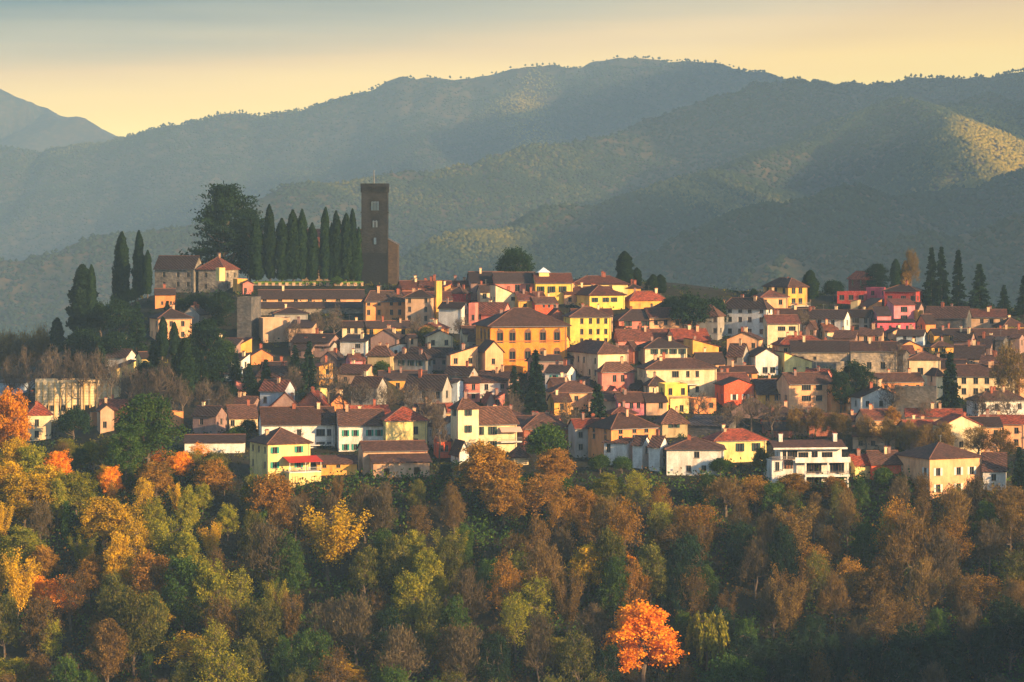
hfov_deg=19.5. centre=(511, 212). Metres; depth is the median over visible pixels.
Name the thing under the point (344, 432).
window
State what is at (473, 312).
house
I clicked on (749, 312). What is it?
house
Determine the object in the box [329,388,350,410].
house
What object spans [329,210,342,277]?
cypress
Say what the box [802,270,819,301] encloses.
cypress
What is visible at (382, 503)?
bare tree
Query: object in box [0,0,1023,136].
sky
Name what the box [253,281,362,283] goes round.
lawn
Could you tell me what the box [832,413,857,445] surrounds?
bare tree
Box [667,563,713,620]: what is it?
broadleaf tree
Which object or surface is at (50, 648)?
broadleaf tree
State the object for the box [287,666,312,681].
broadleaf tree
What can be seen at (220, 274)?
house
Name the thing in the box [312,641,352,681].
broadleaf tree
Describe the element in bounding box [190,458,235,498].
broadleaf tree
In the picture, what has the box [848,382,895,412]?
house
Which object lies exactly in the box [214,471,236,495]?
broadleaf tree
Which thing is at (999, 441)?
bare tree
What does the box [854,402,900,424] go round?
house
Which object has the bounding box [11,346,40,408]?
bare tree
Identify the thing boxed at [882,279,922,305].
mansion
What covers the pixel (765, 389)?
house
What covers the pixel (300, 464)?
window
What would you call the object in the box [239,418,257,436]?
round tree
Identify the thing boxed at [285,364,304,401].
bare tree
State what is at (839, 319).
house
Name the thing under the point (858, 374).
broadleaf tree
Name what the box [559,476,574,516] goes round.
broadleaf tree
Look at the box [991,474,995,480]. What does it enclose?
window
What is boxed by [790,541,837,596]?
broadleaf tree
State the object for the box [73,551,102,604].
broadleaf tree
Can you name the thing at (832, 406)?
house
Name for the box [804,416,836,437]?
house
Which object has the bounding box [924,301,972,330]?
house
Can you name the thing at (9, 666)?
broadleaf tree
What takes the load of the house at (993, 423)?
on the hillside
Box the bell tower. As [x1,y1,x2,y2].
[360,174,388,284]
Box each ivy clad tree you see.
[61,500,71,541]
[140,651,153,681]
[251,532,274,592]
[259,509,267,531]
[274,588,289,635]
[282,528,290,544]
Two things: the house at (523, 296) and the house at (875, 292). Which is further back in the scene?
the house at (875, 292)
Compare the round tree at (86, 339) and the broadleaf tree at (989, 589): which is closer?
the broadleaf tree at (989, 589)
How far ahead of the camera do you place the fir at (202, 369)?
810.19 m
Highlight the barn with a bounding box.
[357,433,431,478]
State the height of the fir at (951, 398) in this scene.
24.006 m
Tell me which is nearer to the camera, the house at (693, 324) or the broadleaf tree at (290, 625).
the broadleaf tree at (290, 625)
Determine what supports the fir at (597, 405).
on the hillside
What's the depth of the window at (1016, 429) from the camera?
748.36 m
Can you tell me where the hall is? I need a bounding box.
[35,378,120,421]
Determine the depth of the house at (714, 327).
886.24 m
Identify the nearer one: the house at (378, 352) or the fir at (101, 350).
the house at (378, 352)
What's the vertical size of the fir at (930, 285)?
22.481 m
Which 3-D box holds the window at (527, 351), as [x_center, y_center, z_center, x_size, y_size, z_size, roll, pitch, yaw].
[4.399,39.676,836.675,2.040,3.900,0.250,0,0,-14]
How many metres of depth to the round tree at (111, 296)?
996.44 m
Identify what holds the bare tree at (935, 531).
on the hillside
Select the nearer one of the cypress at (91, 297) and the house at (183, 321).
the house at (183, 321)
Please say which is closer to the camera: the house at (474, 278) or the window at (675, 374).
the window at (675, 374)
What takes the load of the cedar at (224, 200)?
on the hillside
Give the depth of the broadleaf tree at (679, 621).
633.48 m
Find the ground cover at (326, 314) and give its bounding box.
[0,281,1017,480]
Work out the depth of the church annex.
967.50 m
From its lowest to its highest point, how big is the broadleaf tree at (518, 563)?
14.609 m
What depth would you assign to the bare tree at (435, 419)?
727.11 m
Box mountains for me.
[0,58,1023,333]
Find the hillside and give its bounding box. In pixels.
[0,279,1023,681]
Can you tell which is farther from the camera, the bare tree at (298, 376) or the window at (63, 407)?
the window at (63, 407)
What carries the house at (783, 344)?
on the hillside
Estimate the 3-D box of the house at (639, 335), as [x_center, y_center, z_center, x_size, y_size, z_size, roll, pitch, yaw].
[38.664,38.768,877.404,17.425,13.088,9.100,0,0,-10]
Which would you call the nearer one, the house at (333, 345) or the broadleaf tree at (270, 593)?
the broadleaf tree at (270, 593)
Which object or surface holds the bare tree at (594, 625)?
on the hillside
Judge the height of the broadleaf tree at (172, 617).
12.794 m
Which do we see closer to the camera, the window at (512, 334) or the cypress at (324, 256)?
the window at (512, 334)
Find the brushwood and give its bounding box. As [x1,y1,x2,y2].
[1,459,1021,681]
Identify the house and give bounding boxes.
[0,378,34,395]
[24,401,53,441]
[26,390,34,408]
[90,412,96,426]
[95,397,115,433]
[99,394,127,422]
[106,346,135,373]
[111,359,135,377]
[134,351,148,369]
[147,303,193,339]
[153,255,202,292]
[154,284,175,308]
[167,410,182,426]
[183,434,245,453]
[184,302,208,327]
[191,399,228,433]
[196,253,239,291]
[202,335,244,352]
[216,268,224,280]
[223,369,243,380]
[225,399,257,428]
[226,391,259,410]
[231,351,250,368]
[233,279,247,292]
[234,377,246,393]
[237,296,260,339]
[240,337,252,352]
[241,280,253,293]
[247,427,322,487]
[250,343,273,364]
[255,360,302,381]
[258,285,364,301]
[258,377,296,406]
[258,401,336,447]
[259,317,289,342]
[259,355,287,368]
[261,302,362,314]
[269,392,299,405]
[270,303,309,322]
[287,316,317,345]
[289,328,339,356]
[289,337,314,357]
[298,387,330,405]
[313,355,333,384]
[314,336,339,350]
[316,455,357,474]
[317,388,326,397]
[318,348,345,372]
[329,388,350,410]
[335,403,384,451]
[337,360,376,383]
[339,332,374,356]
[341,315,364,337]
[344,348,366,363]
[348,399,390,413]
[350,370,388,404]
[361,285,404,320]
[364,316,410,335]
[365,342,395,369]
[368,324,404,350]
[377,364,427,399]
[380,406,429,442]
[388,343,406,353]
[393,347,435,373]
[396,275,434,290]
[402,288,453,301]
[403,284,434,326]
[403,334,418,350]
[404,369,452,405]
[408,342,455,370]
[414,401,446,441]
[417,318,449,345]
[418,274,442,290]
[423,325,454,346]
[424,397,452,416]
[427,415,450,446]
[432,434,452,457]
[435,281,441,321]
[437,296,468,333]
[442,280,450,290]
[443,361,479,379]
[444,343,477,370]
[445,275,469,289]
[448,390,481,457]
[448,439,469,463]
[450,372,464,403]
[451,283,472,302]
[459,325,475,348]
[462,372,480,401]
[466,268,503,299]
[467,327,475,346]
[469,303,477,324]
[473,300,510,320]
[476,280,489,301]
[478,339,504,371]
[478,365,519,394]
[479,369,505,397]
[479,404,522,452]
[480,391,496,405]
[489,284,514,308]
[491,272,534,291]
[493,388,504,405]
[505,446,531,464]
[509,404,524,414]
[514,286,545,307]
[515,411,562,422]
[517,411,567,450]
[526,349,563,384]
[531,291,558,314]
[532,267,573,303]
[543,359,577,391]
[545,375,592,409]
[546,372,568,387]
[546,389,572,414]
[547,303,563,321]
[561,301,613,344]
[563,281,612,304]
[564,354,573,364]
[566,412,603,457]
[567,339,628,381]
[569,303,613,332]
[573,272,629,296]
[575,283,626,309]
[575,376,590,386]
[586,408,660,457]
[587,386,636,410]
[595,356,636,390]
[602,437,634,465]
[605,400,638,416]
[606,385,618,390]
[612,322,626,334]
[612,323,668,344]
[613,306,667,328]
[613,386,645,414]
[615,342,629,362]
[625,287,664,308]
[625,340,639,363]
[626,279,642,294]
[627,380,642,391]
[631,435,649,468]
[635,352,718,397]
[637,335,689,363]
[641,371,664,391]
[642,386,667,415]
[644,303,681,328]
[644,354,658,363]
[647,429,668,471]
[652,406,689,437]
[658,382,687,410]
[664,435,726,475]
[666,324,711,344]
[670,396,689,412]
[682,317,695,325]
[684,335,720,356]
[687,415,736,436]
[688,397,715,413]
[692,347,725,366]
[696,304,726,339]
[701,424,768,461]
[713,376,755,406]
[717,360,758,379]
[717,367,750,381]
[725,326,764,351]
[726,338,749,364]
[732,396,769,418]
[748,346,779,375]
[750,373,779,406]
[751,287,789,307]
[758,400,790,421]
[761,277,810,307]
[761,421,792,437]
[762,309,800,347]
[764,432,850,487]
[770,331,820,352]
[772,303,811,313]
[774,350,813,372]
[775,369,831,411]
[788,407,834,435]
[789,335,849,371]
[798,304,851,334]
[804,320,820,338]
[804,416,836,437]
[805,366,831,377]
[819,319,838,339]
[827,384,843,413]
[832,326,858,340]
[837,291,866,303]
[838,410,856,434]
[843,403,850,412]
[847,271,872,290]
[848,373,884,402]
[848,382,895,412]
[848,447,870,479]
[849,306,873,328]
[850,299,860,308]
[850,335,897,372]
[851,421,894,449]
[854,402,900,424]
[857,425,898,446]
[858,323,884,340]
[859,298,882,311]
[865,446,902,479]
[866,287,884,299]
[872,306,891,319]
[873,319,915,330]
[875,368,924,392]
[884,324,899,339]
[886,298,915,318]
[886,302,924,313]
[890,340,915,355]
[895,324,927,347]
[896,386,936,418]
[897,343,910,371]
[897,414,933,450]
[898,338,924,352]
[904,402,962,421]
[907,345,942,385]
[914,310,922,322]
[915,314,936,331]
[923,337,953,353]
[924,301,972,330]
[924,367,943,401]
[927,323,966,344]
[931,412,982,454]
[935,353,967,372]
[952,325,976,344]
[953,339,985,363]
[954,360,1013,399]
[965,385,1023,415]
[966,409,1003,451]
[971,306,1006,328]
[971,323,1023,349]
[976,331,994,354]
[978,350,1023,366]
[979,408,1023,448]
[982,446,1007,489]
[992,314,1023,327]
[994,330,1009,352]
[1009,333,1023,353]
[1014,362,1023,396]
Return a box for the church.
[303,229,360,280]
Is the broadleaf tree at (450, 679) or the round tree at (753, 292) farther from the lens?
the round tree at (753, 292)
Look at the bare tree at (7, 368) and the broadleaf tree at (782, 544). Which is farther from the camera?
the bare tree at (7, 368)
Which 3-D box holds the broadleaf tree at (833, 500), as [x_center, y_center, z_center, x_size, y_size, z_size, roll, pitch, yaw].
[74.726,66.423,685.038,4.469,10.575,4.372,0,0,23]
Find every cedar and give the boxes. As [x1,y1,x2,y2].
[174,318,232,388]
[179,181,264,270]
[226,208,265,281]
[860,263,891,289]
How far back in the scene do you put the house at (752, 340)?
861.18 m
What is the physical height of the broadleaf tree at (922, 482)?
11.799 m
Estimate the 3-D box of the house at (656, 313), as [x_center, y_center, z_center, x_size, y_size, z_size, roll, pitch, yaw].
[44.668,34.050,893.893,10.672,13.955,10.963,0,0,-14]
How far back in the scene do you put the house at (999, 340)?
879.86 m
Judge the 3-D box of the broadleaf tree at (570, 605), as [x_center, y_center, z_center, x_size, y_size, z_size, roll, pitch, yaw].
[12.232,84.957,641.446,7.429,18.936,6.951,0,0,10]
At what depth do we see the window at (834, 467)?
699.76 m
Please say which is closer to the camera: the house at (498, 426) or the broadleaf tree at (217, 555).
the broadleaf tree at (217, 555)
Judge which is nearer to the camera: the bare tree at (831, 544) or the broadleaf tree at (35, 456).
the bare tree at (831, 544)
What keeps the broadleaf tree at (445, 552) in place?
on the hillside
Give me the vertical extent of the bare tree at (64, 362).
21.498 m
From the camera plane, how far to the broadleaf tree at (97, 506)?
673.06 m
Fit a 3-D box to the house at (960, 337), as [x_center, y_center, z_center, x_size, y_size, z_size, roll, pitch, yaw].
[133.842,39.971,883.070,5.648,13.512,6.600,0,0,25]
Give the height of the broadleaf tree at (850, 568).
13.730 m
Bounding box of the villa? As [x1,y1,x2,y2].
[894,435,984,498]
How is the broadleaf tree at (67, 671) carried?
on the hillside
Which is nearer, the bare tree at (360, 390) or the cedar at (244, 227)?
the bare tree at (360, 390)
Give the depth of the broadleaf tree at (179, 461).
699.49 m
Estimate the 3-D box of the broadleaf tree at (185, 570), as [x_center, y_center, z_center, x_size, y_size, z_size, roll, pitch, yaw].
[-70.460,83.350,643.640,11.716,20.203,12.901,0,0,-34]
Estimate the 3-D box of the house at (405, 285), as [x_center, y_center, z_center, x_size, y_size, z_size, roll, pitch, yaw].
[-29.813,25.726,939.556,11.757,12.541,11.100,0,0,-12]
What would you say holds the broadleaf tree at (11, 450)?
on the hillside
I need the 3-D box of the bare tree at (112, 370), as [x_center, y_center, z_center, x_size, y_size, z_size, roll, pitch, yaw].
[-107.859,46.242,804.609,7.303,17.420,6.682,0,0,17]
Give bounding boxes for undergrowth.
[0,464,1023,681]
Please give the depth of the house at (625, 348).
844.99 m
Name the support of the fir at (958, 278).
on the hillside
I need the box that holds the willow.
[680,610,730,672]
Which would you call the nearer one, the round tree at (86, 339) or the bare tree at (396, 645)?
the bare tree at (396, 645)
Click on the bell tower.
(375, 264)
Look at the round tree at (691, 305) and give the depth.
885.12 m
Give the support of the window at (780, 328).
in the house at (777, 326)
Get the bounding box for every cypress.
[47,317,66,352]
[65,264,98,333]
[86,264,96,319]
[111,231,130,303]
[131,230,143,299]
[142,250,152,297]
[155,316,168,359]
[168,322,180,354]
[172,337,198,400]
[246,218,264,281]
[262,204,276,281]
[274,218,288,281]
[285,209,299,281]
[298,208,307,281]
[306,222,319,281]
[318,207,330,280]
[328,222,333,280]
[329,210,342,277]
[340,213,352,281]
[349,208,357,281]
[353,226,363,281]
[615,251,634,283]
[633,267,642,285]
[644,274,658,291]
[657,274,666,294]
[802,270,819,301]
[889,259,901,286]
[900,260,910,284]
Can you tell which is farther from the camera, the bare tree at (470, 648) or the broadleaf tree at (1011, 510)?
the broadleaf tree at (1011, 510)
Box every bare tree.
[0,330,24,364]
[0,352,21,399]
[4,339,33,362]
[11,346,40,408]
[12,328,31,364]
[21,326,39,361]
[21,335,49,363]
[25,497,55,542]
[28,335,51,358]
[32,321,47,340]
[36,344,62,378]
[52,652,79,681]
[54,345,74,379]
[67,350,92,409]
[84,348,110,408]
[98,354,121,398]
[113,356,140,412]
[130,366,158,397]
[147,362,178,408]
[168,373,194,411]
[190,378,220,408]
[211,383,235,411]
[236,515,289,594]
[284,321,303,339]
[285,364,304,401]
[286,494,308,539]
[306,597,348,650]
[309,309,327,332]
[312,492,346,528]
[314,356,341,403]
[324,304,344,333]
[328,375,354,408]
[329,590,375,668]
[343,482,379,542]
[348,381,374,404]
[358,489,399,536]
[370,383,400,407]
[374,620,430,679]
[376,481,392,503]
[395,381,422,408]
[406,314,423,333]
[415,384,440,427]
[431,401,449,459]
[437,566,490,624]
[440,621,483,681]
[441,495,468,532]
[450,316,469,332]
[500,389,524,412]
[521,612,560,681]
[522,537,570,610]
[548,526,577,569]
[554,396,579,423]
[573,601,615,676]
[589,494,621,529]
[685,390,714,415]
[701,473,749,516]
[714,399,745,427]
[736,535,773,599]
[737,393,764,430]
[754,510,778,558]
[756,397,785,438]
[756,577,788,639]
[786,406,807,438]
[794,308,811,334]
[802,404,825,438]
[805,492,827,541]
[815,570,853,634]
[818,412,840,438]
[818,523,841,563]
[831,489,862,551]
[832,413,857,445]
[841,614,874,653]
[854,414,878,449]
[872,416,901,449]
[875,378,908,407]
[877,509,943,598]
[884,339,907,371]
[888,474,913,508]
[894,419,918,449]
[898,556,945,628]
[904,247,920,285]
[909,423,936,447]
[917,396,933,418]
[919,660,949,681]
[923,526,962,604]
[925,421,960,445]
[926,525,950,575]
[932,481,972,535]
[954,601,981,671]
[960,474,990,524]
[961,424,990,453]
[966,388,998,415]
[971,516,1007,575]
[976,483,1023,529]
[983,428,1017,455]
[986,389,1022,414]
[987,339,1023,394]
[990,673,1006,681]
[996,576,1023,630]
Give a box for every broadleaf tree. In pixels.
[0,386,33,459]
[0,436,31,473]
[0,460,32,512]
[0,472,56,526]
[0,502,15,542]
[0,524,51,571]
[0,546,41,629]
[0,559,10,595]
[0,592,21,657]
[0,657,37,681]
[0,667,16,681]
[14,645,51,681]
[15,442,50,475]
[18,586,64,655]
[24,464,74,504]
[24,574,46,601]
[25,544,62,580]
[35,574,85,619]
[37,614,66,668]
[42,449,73,475]
[47,477,68,528]
[47,653,84,681]
[49,440,72,458]
[50,469,101,516]
[51,434,79,457]
[52,566,93,629]
[67,531,97,564]
[70,445,93,472]
[73,496,132,547]
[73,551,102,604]
[78,669,97,681]
[81,441,104,470]
[83,608,109,661]
[84,613,132,681]
[92,438,110,466]
[93,464,106,489]
[95,569,126,618]
[97,502,156,546]
[98,465,124,493]
[100,528,134,584]
[100,533,129,573]
[104,419,149,484]
[105,480,118,503]
[106,386,190,467]
[109,585,165,675]
[113,458,141,478]
[119,594,175,629]
[120,513,154,572]
[121,549,179,597]
[126,589,173,672]
[131,476,155,509]
[134,459,176,499]
[138,496,169,554]
[146,447,173,467]
[149,516,195,564]
[151,630,210,673]
[160,552,207,634]
[164,468,176,483]
[166,451,194,481]
[166,483,187,521]
[168,657,195,681]
[170,526,203,574]
[174,484,200,532]
[184,455,202,480]
[184,556,233,626]
[185,450,204,472]
[187,617,235,681]
[188,441,211,457]
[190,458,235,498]
[193,483,214,513]
[193,639,256,681]
[197,518,222,561]
[199,586,240,654]
[200,454,226,489]
[201,447,231,467]
[204,544,230,591]
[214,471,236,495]
[214,502,240,540]
[220,564,254,634]
[229,633,267,681]
[237,507,263,569]
[238,472,260,511]
[240,596,283,666]
[241,471,297,515]
[262,578,287,618]
[266,534,311,600]
[267,498,295,533]
[269,635,299,681]
[271,588,303,646]
[285,626,337,681]
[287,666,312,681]
[295,490,313,523]
[297,499,373,583]
[307,659,370,681]
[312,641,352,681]
[331,473,345,503]
[346,544,379,600]
[366,581,390,631]
[369,605,408,663]
[371,650,390,681]
[372,662,411,681]
[373,523,394,581]
[374,531,412,590]
[388,566,440,636]
[404,529,428,572]
[405,478,426,510]
[405,500,434,535]
[411,547,445,600]
[413,593,446,666]
[430,525,470,556]
[430,616,465,675]
[433,537,475,594]
[434,593,475,663]
[437,571,461,608]
[438,479,460,527]
[440,666,466,681]
[448,438,527,503]
[454,523,473,565]
[473,630,513,681]
[474,556,501,607]
[477,476,530,524]
[482,617,515,660]
[485,551,524,624]
[497,588,532,660]
[498,530,530,573]
[504,543,531,602]
[517,572,556,629]
[518,472,571,520]
[519,510,550,570]
[533,447,576,488]
[536,635,577,673]
[538,666,561,681]
[544,489,574,553]
[552,568,586,634]
[554,628,598,681]
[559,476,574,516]
[561,485,602,522]
[564,541,604,596]
[567,501,601,546]
[576,508,618,558]
[579,669,608,681]
[588,471,628,502]
[591,525,631,596]
[591,641,623,681]
[594,554,633,624]
[595,674,605,681]
[598,598,689,681]
[600,493,648,557]
[607,622,619,648]
[616,559,654,606]
[622,467,652,513]
[625,554,635,582]
[627,539,669,605]
[644,512,675,553]
[646,496,676,526]
[647,481,674,517]
[652,522,695,565]
[660,562,694,619]
[661,531,713,588]
[666,610,695,659]
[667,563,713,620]
[671,502,692,535]
[673,659,696,681]
[674,498,729,541]
[679,517,715,565]
[692,564,719,611]
[696,472,717,505]
[697,651,748,681]
[706,603,737,654]
[716,587,740,644]
[722,518,760,585]
[724,627,773,680]
[728,493,753,531]
[731,616,759,648]
[737,475,772,511]
[761,481,786,511]
[767,521,803,584]
[768,562,816,619]
[768,577,808,641]
[772,472,812,497]
[772,501,820,575]
[774,506,799,536]
[779,488,801,517]
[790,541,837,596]
[797,614,831,667]
[802,546,832,611]
[806,648,832,681]
[817,630,849,681]
[820,476,851,499]
[827,371,854,412]
[828,480,843,513]
[834,556,870,609]
[837,359,881,398]
[842,669,866,681]
[848,520,876,568]
[848,562,900,624]
[852,476,870,515]
[862,591,905,663]
[869,493,923,579]
[870,550,905,595]
[878,509,894,539]
[882,621,931,681]
[884,405,903,423]
[888,592,928,649]
[910,497,936,534]
[911,472,934,509]
[916,631,967,681]
[923,607,952,650]
[936,515,976,576]
[941,566,980,625]
[954,568,1011,618]
[972,498,999,534]
[985,594,1023,672]
[995,493,1023,554]
[996,542,1023,599]
[998,490,1023,529]
[1012,505,1023,559]
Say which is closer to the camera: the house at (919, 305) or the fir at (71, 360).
the fir at (71, 360)
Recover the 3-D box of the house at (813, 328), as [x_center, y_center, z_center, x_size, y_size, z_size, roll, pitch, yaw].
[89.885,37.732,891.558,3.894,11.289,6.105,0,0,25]
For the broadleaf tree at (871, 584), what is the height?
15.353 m
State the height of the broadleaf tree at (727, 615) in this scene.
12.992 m
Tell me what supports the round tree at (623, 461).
on the hillside
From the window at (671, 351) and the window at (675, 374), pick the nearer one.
the window at (675, 374)
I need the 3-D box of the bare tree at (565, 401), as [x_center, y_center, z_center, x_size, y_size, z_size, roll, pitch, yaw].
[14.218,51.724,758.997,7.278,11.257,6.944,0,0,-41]
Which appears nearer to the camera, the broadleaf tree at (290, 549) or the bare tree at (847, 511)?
the broadleaf tree at (290, 549)
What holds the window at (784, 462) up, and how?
in the modern house at (823, 456)
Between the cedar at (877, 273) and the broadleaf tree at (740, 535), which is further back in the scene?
the cedar at (877, 273)
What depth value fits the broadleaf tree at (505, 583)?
645.35 m
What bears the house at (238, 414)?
on the hillside
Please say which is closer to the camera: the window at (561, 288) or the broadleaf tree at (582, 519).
the broadleaf tree at (582, 519)
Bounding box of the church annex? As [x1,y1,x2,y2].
[388,238,399,284]
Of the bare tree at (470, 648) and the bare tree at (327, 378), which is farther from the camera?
the bare tree at (327, 378)
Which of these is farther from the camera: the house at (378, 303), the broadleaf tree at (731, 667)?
the house at (378, 303)
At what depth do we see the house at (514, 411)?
757.64 m
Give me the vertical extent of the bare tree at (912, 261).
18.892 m
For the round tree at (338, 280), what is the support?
on the hillside
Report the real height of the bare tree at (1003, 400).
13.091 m
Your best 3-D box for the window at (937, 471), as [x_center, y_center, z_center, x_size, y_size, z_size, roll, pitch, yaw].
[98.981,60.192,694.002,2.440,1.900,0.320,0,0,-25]
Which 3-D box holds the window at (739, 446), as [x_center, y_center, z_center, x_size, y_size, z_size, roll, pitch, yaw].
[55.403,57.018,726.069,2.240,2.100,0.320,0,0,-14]
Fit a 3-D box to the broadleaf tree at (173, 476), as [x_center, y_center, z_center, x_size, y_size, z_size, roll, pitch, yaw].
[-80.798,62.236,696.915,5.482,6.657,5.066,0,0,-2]
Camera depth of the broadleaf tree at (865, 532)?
665.33 m
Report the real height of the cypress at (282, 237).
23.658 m
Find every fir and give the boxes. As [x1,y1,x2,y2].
[61,335,78,374]
[91,340,108,377]
[128,302,148,350]
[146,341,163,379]
[163,301,169,309]
[163,355,176,393]
[194,351,212,395]
[218,342,227,378]
[226,352,242,385]
[240,363,256,392]
[258,359,272,381]
[287,345,302,389]
[300,341,316,389]
[505,366,520,400]
[522,349,547,411]
[585,382,607,418]
[920,247,940,308]
[933,247,953,305]
[937,350,964,409]
[950,250,967,305]
[966,262,994,308]
[996,285,1012,313]
[1011,446,1023,494]
[1013,276,1023,316]
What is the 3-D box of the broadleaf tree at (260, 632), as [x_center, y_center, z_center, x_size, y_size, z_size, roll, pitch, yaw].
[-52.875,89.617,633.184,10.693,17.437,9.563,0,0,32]
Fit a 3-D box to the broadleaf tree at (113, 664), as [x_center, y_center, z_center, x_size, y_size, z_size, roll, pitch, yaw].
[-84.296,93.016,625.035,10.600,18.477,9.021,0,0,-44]
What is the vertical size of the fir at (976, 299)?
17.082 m
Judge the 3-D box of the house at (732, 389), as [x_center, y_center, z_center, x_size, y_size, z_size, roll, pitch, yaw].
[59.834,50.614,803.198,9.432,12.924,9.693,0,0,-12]
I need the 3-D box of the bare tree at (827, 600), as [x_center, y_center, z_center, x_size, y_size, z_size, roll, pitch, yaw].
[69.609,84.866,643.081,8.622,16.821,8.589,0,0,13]
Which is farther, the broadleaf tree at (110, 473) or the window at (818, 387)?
the window at (818, 387)
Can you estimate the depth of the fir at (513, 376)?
802.07 m
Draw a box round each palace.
[472,302,571,373]
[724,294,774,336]
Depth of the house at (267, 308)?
914.71 m
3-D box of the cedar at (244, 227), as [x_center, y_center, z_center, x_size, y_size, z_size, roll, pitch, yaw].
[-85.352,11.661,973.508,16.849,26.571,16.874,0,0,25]
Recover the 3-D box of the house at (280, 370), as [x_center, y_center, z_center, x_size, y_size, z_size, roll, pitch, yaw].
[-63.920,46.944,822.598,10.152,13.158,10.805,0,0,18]
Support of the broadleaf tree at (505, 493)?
on the hillside
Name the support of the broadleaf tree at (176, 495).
on the hillside
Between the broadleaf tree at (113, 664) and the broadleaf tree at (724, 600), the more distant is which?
the broadleaf tree at (724, 600)
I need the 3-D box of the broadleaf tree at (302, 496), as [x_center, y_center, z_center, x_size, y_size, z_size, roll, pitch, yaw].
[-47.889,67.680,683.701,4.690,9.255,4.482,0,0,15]
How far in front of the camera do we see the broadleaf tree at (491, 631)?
630.36 m
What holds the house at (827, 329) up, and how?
on the hillside
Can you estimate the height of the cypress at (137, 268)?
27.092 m
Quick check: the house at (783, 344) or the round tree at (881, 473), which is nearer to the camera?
the round tree at (881, 473)
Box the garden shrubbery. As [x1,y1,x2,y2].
[0,277,1023,480]
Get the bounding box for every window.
[34,419,38,426]
[46,405,53,411]
[58,405,65,411]
[230,420,234,426]
[270,447,278,453]
[270,462,278,468]
[294,446,302,452]
[294,462,302,467]
[316,429,324,435]
[342,430,348,436]
[342,444,348,450]
[352,430,358,435]
[352,444,357,450]
[366,430,372,435]
[375,430,382,435]
[398,360,403,365]
[408,360,413,365]
[413,426,418,434]
[416,360,422,365]
[464,409,471,415]
[464,425,471,432]
[479,427,483,434]
[488,426,496,434]
[488,441,496,446]
[497,329,503,342]
[509,329,515,342]
[509,348,515,361]
[515,285,519,290]
[524,329,530,342]
[524,348,530,361]
[537,286,544,291]
[539,329,545,342]
[548,286,554,292]
[553,329,560,342]
[553,347,560,354]
[559,286,566,292]
[602,297,608,301]
[606,444,610,452]
[611,297,616,301]
[624,321,631,325]
[641,321,648,325]
[650,349,657,354]
[660,349,667,353]
[668,424,679,427]
[669,349,676,353]
[672,371,678,377]
[678,349,685,353]
[686,465,690,471]
[694,452,698,457]
[731,394,737,399]
[736,443,743,451]
[752,443,759,451]
[762,367,767,372]
[770,367,774,372]
[778,326,784,330]
[783,459,787,468]
[789,326,795,330]
[789,459,792,468]
[801,385,811,390]
[801,395,810,401]
[806,463,820,472]
[806,477,820,483]
[816,385,821,389]
[816,395,821,400]
[830,463,844,472]
[848,295,853,299]
[852,318,858,322]
[901,307,906,311]
[917,368,922,374]
[922,467,927,475]
[934,468,942,475]
[934,484,942,492]
[954,467,962,474]
[961,378,965,383]
[961,388,966,394]
[967,466,975,474]
[973,378,977,383]
[984,378,988,383]
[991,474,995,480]
[1014,427,1018,433]
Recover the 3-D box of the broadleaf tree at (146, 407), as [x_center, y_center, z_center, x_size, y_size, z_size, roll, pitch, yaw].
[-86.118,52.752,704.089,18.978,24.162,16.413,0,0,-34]
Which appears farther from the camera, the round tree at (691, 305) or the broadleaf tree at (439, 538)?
the round tree at (691, 305)
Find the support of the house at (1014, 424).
on the hillside
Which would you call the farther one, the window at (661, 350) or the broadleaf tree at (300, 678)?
the window at (661, 350)
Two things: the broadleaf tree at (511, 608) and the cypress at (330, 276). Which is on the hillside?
the broadleaf tree at (511, 608)
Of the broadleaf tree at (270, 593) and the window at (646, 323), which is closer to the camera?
the broadleaf tree at (270, 593)
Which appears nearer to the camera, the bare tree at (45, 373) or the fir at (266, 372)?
the fir at (266, 372)
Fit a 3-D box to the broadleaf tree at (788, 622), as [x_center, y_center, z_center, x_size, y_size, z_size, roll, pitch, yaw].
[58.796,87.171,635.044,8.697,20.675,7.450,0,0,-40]
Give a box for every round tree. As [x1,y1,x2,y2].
[54,404,93,438]
[62,325,102,363]
[79,300,115,338]
[96,329,136,354]
[101,297,132,331]
[110,294,116,300]
[131,357,159,390]
[173,297,185,310]
[178,292,208,312]
[204,289,236,324]
[211,336,239,372]
[220,384,239,402]
[225,425,248,437]
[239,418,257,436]
[247,378,263,397]
[330,276,343,285]
[372,360,392,375]
[416,325,433,344]
[438,464,452,481]
[493,245,534,271]
[516,474,527,489]
[522,422,570,457]
[587,453,611,473]
[610,456,633,473]
[660,294,684,311]
[667,291,714,327]
[706,296,730,321]
[708,457,733,475]
[749,288,756,296]
[751,446,769,474]
[821,279,845,299]
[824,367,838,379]
[871,466,893,490]
[887,473,909,486]
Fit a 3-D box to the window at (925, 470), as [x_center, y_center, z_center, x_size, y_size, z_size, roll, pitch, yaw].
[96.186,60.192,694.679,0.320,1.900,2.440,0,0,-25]
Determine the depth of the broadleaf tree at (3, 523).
673.36 m
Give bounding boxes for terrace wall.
[252,282,362,285]
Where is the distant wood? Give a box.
[0,55,1023,340]
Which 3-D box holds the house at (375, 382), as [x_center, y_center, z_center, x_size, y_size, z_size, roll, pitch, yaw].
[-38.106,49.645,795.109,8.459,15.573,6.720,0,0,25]
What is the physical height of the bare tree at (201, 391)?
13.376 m

